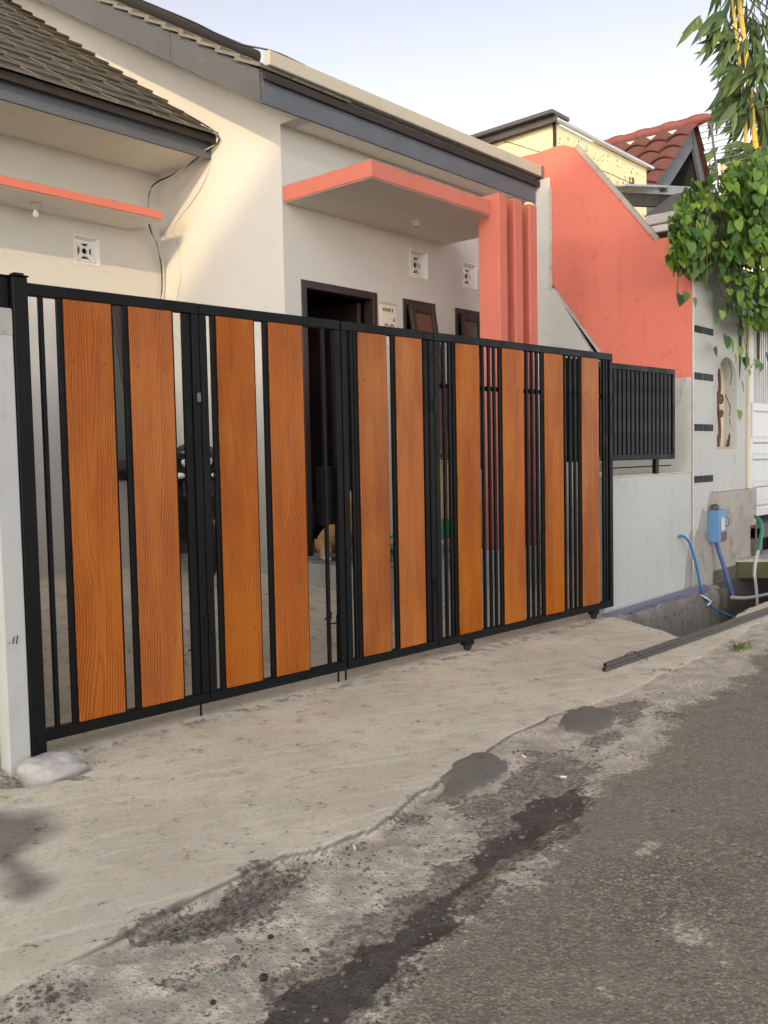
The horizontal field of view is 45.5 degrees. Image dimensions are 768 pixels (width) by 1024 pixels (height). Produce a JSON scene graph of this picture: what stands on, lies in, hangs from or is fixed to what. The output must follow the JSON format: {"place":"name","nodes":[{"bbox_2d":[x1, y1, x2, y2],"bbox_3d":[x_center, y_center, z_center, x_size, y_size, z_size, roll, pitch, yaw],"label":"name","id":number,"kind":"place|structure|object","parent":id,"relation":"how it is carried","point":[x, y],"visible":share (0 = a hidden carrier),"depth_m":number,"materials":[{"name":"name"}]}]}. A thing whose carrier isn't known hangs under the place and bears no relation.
{"place":"outdoors","nodes":[
{"label":"outdoors","id":0,"kind":"place"},
{"bbox_2d":[0,549,767,993],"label":"driveway","id":1,"kind":"structure","parent":0,"point":[118,839],"depth_m":3.27,"materials":[{"name":"grey concrete"}]},
{"bbox_2d":[0,307,30,776],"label":"boundary wall","id":2,"kind":"structure","parent":1,"relation":"on","point":[15,747],"depth_m":3.39,"materials":[{"name":"grey paint"}]},
{"bbox_2d":[16,751,86,787],"bbox_3d":[-1.254,1.000,3.441,0.262,0.185,0.226,2,5,41],"label":"concrete lump","id":3,"kind":"object","parent":1,"relation":"on","point":[49,767],"visible":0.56,"depth_m":3.38,"materials":[{"name":"white concrete"}]},
{"bbox_2d":[0,272,46,756],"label":"gate post","id":4,"kind":"object","parent":3,"relation":"on","point":[13,292],"visible":0.77,"depth_m":3.42,"materials":[{"name":"black paint"}]},
{"bbox_2d":[27,283,209,740],"bbox_3d":[-1.068,0.046,3.751,0.757,1.853,0.063,-4,5,-44],"label":"gate leaf","id":5,"kind":"object","parent":4,"relation":"attached to","point":[89,452],"visible":0.98,"depth_m":3.73,"materials":[{"name":"black paint"}]},
{"bbox_2d":[0,0,543,613],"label":"house","id":6,"kind":"structure","parent":1,"relation":"on","point":[318,194],"depth_m":6.67,"materials":[{"name":"white paint"}]},
{"bbox_2d":[29,202,40,216],"bbox_3d":[-2.364,-2.048,6.210,0.076,0.099,0.076,2,5,41],"label":"ceiling lamp","id":7,"kind":"object","parent":6,"relation":"attached to","point":[35,206],"visible":1,"depth_m":6.19,"materials":[{"name":"white plastic"}]},
{"bbox_2d":[0,17,219,298],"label":"power cable","id":8,"kind":"object","parent":6,"relation":"attached to","point":[146,93],"visible":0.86,"depth_m":6.57,"materials":[{"name":"black rubber"}]},
{"bbox_2d":[147,128,220,298],"bbox_3d":[-1.534,-2.142,6.830,0.747,1.288,0.260,2,5,41],"label":"power cable","id":9,"kind":"object","parent":8,"relation":"attached to","point":[149,207],"visible":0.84,"depth_m":6.85,"materials":[{"name":"black rubber"}]},
{"bbox_2d":[112,306,126,480],"bbox_3d":[-2.078,-0.885,6.707,0.381,1.322,0.519,2,5,41],"label":"window","id":10,"kind":"structure","parent":6,"relation":"in","point":[116,310],"depth_m":6.78,"materials":[{"name":"clear glass"}]},
{"bbox_2d":[173,161,211,300],"bbox_3d":[-1.444,-2.107,6.920,0.495,0.961,0.006,2,5,41],"label":"wall wire","id":11,"kind":"object","parent":6,"relation":"attached to","point":[174,234],"depth_m":7.04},
{"bbox_2d":[140,0,304,64],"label":"roof cable","id":12,"kind":"object","parent":6,"relation":"on","point":[215,32],"visible":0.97,"depth_m":6.00,"materials":[{"name":"black rubber"}]},
{"bbox_2d":[314,491,352,560],"bbox_3d":[-0.313,0.077,6.250,0.295,0.504,0.789,-3,4,-29],"label":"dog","id":13,"kind":"object","parent":6,"relation":"on","point":[319,541],"visible":0.26,"depth_m":6.17},
{"bbox_2d":[301,279,377,555],"bbox_3d":[-0.615,-0.692,7.056,0.853,1.956,0.804,2,5,41],"label":"door","id":14,"kind":"structure","parent":6,"relation":"in","point":[351,312],"depth_m":7.19,"materials":[{"name":"black wood"}]},
{"bbox_2d":[379,301,395,345],"bbox_3d":[0.033,-1.460,7.119,0.016,0.338,0.190,2,5,41],"label":"number board","id":15,"kind":"object","parent":6,"relation":"attached to","point":[387,313],"visible":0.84,"depth_m":7.11,"materials":[{"name":"white paper"}]},
{"bbox_2d":[412,219,421,227],"bbox_3d":[0.243,-2.150,6.820,0.076,0.049,0.076,2,5,41],"label":"ceiling lamp","id":16,"kind":"object","parent":6,"relation":"attached to","point":[416,223],"visible":1,"depth_m":6.80,"materials":[{"name":"white plastic"}]},
{"bbox_2d":[403,298,447,463],"bbox_3d":[0.356,-1.016,7.398,0.328,1.379,0.412,2,5,41],"label":"window","id":17,"kind":"structure","parent":6,"relation":"in","point":[422,315],"depth_m":7.39,"materials":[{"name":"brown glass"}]},
{"bbox_2d":[455,308,480,468],"bbox_3d":[0.764,-1.057,7.930,0.240,1.381,0.366,2,5,41],"label":"window","id":18,"kind":"structure","parent":6,"relation":"in","point":[469,319],"depth_m":7.88,"materials":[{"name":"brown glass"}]},
{"bbox_2d":[444,140,631,183],"bbox_3d":[2.405,-3.313,9.472,0.081,0.571,6.157,2,4,40],"label":"overhead wire","id":19,"kind":"object","parent":6,"relation":"attached to","point":[533,150],"visible":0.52,"depth_m":8.05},
{"bbox_2d":[197,304,346,701],"bbox_3d":[-0.520,0.005,4.302,0.088,1.858,0.842,2,5,43],"label":"gate leaf","id":20,"kind":"object","parent":1,"relation":"on","point":[235,456],"visible":0.98,"depth_m":4.22,"materials":[{"name":"black paint"}]},
{"bbox_2d":[40,554,578,755],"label":"carport floor","id":21,"kind":"structure","parent":1,"relation":"on","point":[77,744],"depth_m":4.78,"materials":[{"name":"grey concrete"}]},
{"bbox_2d":[177,444,215,575],"bbox_3d":[-1.460,-0.082,6.542,0.659,1.079,1.504,-3,4,-29],"label":"motorcycle","id":22,"kind":"object","parent":21,"relation":"on","point":[182,498],"visible":0.09,"depth_m":6.15,"materials":[{"name":"plastic"}]},
{"bbox_2d":[340,321,438,679],"bbox_3d":[0.026,-0.042,4.818,0.714,1.848,0.059,-4,5,-43],"label":"gate leaf","id":23,"kind":"object","parent":1,"relation":"on","point":[413,410],"visible":0.96,"depth_m":4.79,"materials":[{"name":"black paint"}]},
{"bbox_2d":[433,332,613,650],"bbox_3d":[0.924,-0.133,5.709,1.820,1.806,0.059,-4,5,-44],"label":"gate leaf","id":24,"kind":"object","parent":1,"relation":"on","point":[462,387],"visible":0.99,"depth_m":5.57,"materials":[{"name":"black paint"}]},
{"bbox_2d":[470,109,653,219],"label":"yellow house","id":25,"kind":"structure","parent":1,"relation":"on","point":[542,131],"depth_m":9.48,"materials":[{"name":"paint"}]},
{"bbox_2d":[533,177,691,557],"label":"side wall","id":26,"kind":"structure","parent":1,"relation":"on","point":[558,322],"depth_m":8.18,"materials":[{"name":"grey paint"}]},
{"bbox_2d":[521,144,691,377],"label":"neighbour wall","id":27,"kind":"structure","parent":26,"relation":"on","point":[614,282],"depth_m":7.84,"materials":[{"name":"pink paint"}]},
{"bbox_2d":[615,184,717,206],"bbox_3d":[2.358,-2.593,8.607,1.678,1.120,0.879,-4,4,-35],"label":"metal awning","id":28,"kind":"object","parent":27,"relation":"attached to","point":[640,195],"visible":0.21,"depth_m":8.21,"materials":[{"name":"metal"}]},
{"bbox_2d":[599,472,691,613],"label":"wall","id":29,"kind":"structure","parent":1,"relation":"on","point":[652,556],"depth_m":6.91,"materials":[{"name":"grey paint"}]},
{"bbox_2d":[566,358,674,473],"bbox_3d":[1.747,-0.664,6.595,1.483,0.800,0.096,-4,5,-44],"label":"fence panel","id":30,"kind":"object","parent":29,"relation":"on","point":[643,412],"visible":0.64,"depth_m":6.76,"materials":[{"name":"black paint"}]},
{"bbox_2d":[678,534,733,617],"bbox_3d":[2.678,0.551,7.502,0.755,0.781,0.051,-3,4,-31],"label":"water hose","id":31,"kind":"object","parent":29,"relation":"attached to","point":[698,575],"visible":0.95,"depth_m":7.43,"materials":[{"name":"blue plastic"}]},
{"bbox_2d":[701,594,711,605],"bbox_3d":[2.632,0.720,7.472,0.098,0.102,0.040,-1,3,-4],"label":"cloth tie","id":32,"kind":"object","parent":31,"relation":"attached to","point":[709,603],"visible":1,"depth_m":7.47,"materials":[{"name":"white fabric"}]},
{"bbox_2d":[577,190,767,549],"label":"neighbouring house","id":33,"kind":"structure","parent":1,"relation":"on","point":[656,218],"depth_m":7.68,"materials":[{"name":"grey paint"}]},
{"bbox_2d":[602,611,767,671],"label":"steel tube","id":34,"kind":"object","parent":1,"relation":"on","point":[617,665],"visible":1,"depth_m":5.32,"materials":[{"name":"grey metal"}]},
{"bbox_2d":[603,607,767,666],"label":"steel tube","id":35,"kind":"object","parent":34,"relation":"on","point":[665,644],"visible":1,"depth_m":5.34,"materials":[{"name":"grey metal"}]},
{"bbox_2d":[692,247,712,587],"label":"gate pillar","id":36,"kind":"structure","parent":1,"relation":"on","point":[702,400],"depth_m":7.57,"materials":[{"name":"grey paint"}]},
{"bbox_2d":[665,149,767,446],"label":"climbing vine","id":37,"kind":"object","parent":36,"relation":"attached to","point":[692,230],"visible":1,"depth_m":7.20,"materials":[{"name":"green plant"}]},
{"bbox_2d":[708,504,728,542],"bbox_3d":[2.831,0.091,7.733,0.118,0.322,0.200,2,5,41],"label":"meter box","id":38,"kind":"object","parent":36,"relation":"attached to","point":[717,524],"visible":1,"depth_m":7.68,"materials":[{"name":"blue paint"}]},
{"bbox_2d":[718,510,726,541],"bbox_3d":[2.852,0.117,7.718,0.008,0.256,0.190,2,5,41],"label":"door","id":39,"kind":"structure","parent":38,"relation":"in","point":[721,514],"depth_m":7.68,"materials":[{"name":"blue paint"}]},
{"bbox_2d":[715,542,734,594],"bbox_3d":[2.889,0.475,7.768,0.172,0.465,0.044,-1,3,5],"label":"water pipe","id":40,"kind":"object","parent":38,"relation":"attached to","point":[724,567],"visible":0.93,"depth_m":7.75,"materials":[{"name":"blue plastic"}]},
{"bbox_2d":[676,0,767,270],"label":"bamboo","id":41,"kind":"object","parent":1,"relation":"on","point":[738,104],"visible":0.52,"depth_m":16.71,"materials":[{"name":"green plant"}]},
{"bbox_2d":[721,165,727,195],"bbox_3d":[6.136,-5.707,16.505,0.140,1.057,0.190,2,5,41],"label":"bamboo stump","id":42,"kind":"object","parent":41,"relation":"attached to","point":[723,167],"visible":0.15,"depth_m":16.41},
{"bbox_3d":[6.743,-0.852,12.423,0.240,2.420,6.880,2,5,41],"label":"street wall","id":43,"kind":"object","parent":1,"relation":"on","visible":0},
{"bbox_2d":[751,514,767,538],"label":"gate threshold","id":44,"kind":"object","parent":43,"relation":"attached to","point":[764,518],"visible":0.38,"depth_m":8.66,"materials":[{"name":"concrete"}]},
{"bbox_2d":[754,515,763,550],"bbox_3d":[3.372,0.189,8.222,0.074,0.299,0.493,0,4,19],"label":"garden hose","id":45,"kind":"object","parent":44,"relation":"hanging from","point":[759,520],"visible":1,"depth_m":8.18,"materials":[{"name":"green rubber"}]},
{"bbox_2d":[753,550,759,604],"bbox_3d":[3.248,0.663,7.980,0.034,0.660,0.143,1,4,36],"label":"hose end","id":46,"kind":"object","parent":45,"relation":"hanging from","point":[754,576],"visible":0.86,"depth_m":7.95,"materials":[{"name":"white plastic"}]},
{"bbox_2d":[0,618,767,1023],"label":"road shoulder","id":47,"kind":"object","parent":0,"point":[158,982],"visible":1,"depth_m":2.35},
{"bbox_2d":[259,973,267,981],"bbox_3d":[-0.264,1.019,2.006,0.019,0.018,0.022,2,5,41],"label":"stone","id":48,"kind":"object","parent":47,"relation":"on","point":[263,977],"visible":1,"depth_m":2.00,"materials":[{"name":"grey stone"}]},
{"bbox_2d":[0,692,711,1023],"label":"gravel","id":49,"kind":"structure","parent":47,"relation":"on","point":[244,907],"depth_m":2.32,"materials":[{"name":"grey gravel"}]},
{"bbox_2d":[437,752,507,802],"bbox_3d":[0.311,0.942,3.247,0.205,0.036,0.518,0,4,25],"label":"cement patch","id":50,"kind":"object","parent":47,"relation":"on","point":[460,778],"visible":1,"depth_m":3.23,"materials":[{"name":"grey concrete"}]},
{"bbox_2d":[458,831,561,896],"bbox_3d":[0.352,0.970,2.538,0.045,0.012,0.497,2,5,41],"label":"stain","id":51,"kind":"object","parent":47,"relation":"on","point":[490,875],"visible":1,"depth_m":2.54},
{"bbox_2d":[558,706,615,734],"bbox_3d":[0.868,0.884,3.895,0.228,0.020,0.430,0,4,23],"label":"cement patch","id":52,"kind":"object","parent":47,"relation":"on","point":[588,720],"visible":1,"depth_m":3.86,"materials":[{"name":"grey concrete"}]},
{"bbox_2d":[727,639,752,652],"bbox_3d":[2.052,0.767,5.258,0.158,0.045,0.257,6,8,64],"label":"grass tuft","id":53,"kind":"object","parent":47,"relation":"on","point":[739,646],"visible":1,"depth_m":5.25,"materials":[{"name":"green plant"}]},
{"bbox_2d":[144,0,767,271],"label":"sky","id":54,"kind":"structure","parent":0,"point":[611,67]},
{"bbox_2d":[344,648,767,1023],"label":"road","id":55,"kind":"structure","parent":0,"point":[654,862],"depth_m":2.27,"materials":[{"name":"grey asphalt"}]},
{"bbox_2d":[593,113,713,213],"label":"red roof house","id":56,"kind":"structure","parent":0,"point":[672,153],"depth_m":13.98,"materials":[{"name":"tile"}]},
{"bbox_2d":[699,119,743,195],"bbox_3d":[5.911,-5.340,15.936,1.202,2.795,0.392,-1,3,-2],"label":"tv antenna","id":57,"kind":"object","parent":56,"relation":"attached to","point":[717,167],"visible":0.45,"depth_m":15.82,"materials":[{"name":"metal"}]},
{"bbox_2d":[642,601,767,635],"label":"drain","id":58,"kind":"object","parent":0,"point":[737,614],"visible":0.09,"depth_m":6.50,"materials":[{"name":"concrete"}]},
{"bbox_2d":[614,585,719,636],"bbox_3d":[2.205,0.986,7.065,0.133,0.640,1.930,2,5,41],"label":"wall footing","id":59,"kind":"object","parent":58,"relation":"on","point":[693,612],"depth_m":7.17,"materials":[{"name":"grey concrete"}]},
{"bbox_2d":[601,584,708,617],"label":"ledge","id":60,"kind":"structure","parent":59,"relation":"on","point":[633,609],"depth_m":6.88,"materials":[{"name":"stone"}]},
{"bbox_2d":[712,262,756,570],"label":"arch wall","id":61,"kind":"structure","parent":58,"relation":"on","point":[734,497],"depth_m":8.22,"materials":[{"name":"grey paint"}]},
{"bbox_2d":[745,302,767,515],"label":"metal gate","id":62,"kind":"structure","parent":61,"relation":"attached to","point":[756,469],"depth_m":8.73,"materials":[{"name":"beige paint"}]},
{"bbox_2d":[713,565,767,622],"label":"drain wall","id":63,"kind":"structure","parent":58,"relation":"on","point":[741,587],"depth_m":8.24,"materials":[{"name":"concrete"}]},
{"bbox_2d":[736,562,767,577],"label":"drain slab","id":64,"kind":"structure","parent":63,"relation":"on","point":[744,569],"depth_m":8.23,"materials":[{"name":"concrete"}]},
{"bbox_2d":[736,549,767,561],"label":"slab screed","id":65,"kind":"object","parent":64,"relation":"on","point":[763,557],"visible":0.56,"depth_m":8.30,"materials":[{"name":"grey concrete"}]},
{"bbox_2d":[751,528,762,555],"bbox_3d":[3.478,0.266,8.591,0.100,0.270,0.180,2,5,41],"label":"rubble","id":66,"kind":"object","parent":65,"relation":"on","point":[754,542],"visible":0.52,"depth_m":8.51,"materials":[{"name":"concrete"}]},
{"bbox_2d":[731,593,767,599],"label":"drain pipe","id":67,"kind":"object","parent":58,"relation":"on","point":[747,597],"visible":1,"depth_m":7.87,"materials":[{"name":"white plastic"}]},
{"bbox_2d":[750,0,767,17],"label":"overhead wire","id":68,"kind":"object","parent":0,"point":[758,8],"visible":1,"depth_m":14.55,"materials":[{"name":"grey metal"}]},
{"bbox_3d":[0.028,0.312,6.328,0.329,0.012,0.517,2,5,41],"label":"doormat","id":69,"kind":"object","parent":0,"visible":0},
{"bbox_2d":[390,548,392,558],"bbox_3d":[-0.040,0.277,6.128,0.244,0.079,0.086,-2,3,-10],"label":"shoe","id":70,"kind":"object","parent":69,"relation":"on","point":[391,553],"visible":0.09,"depth_m":6.11,"materials":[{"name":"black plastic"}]}
]}

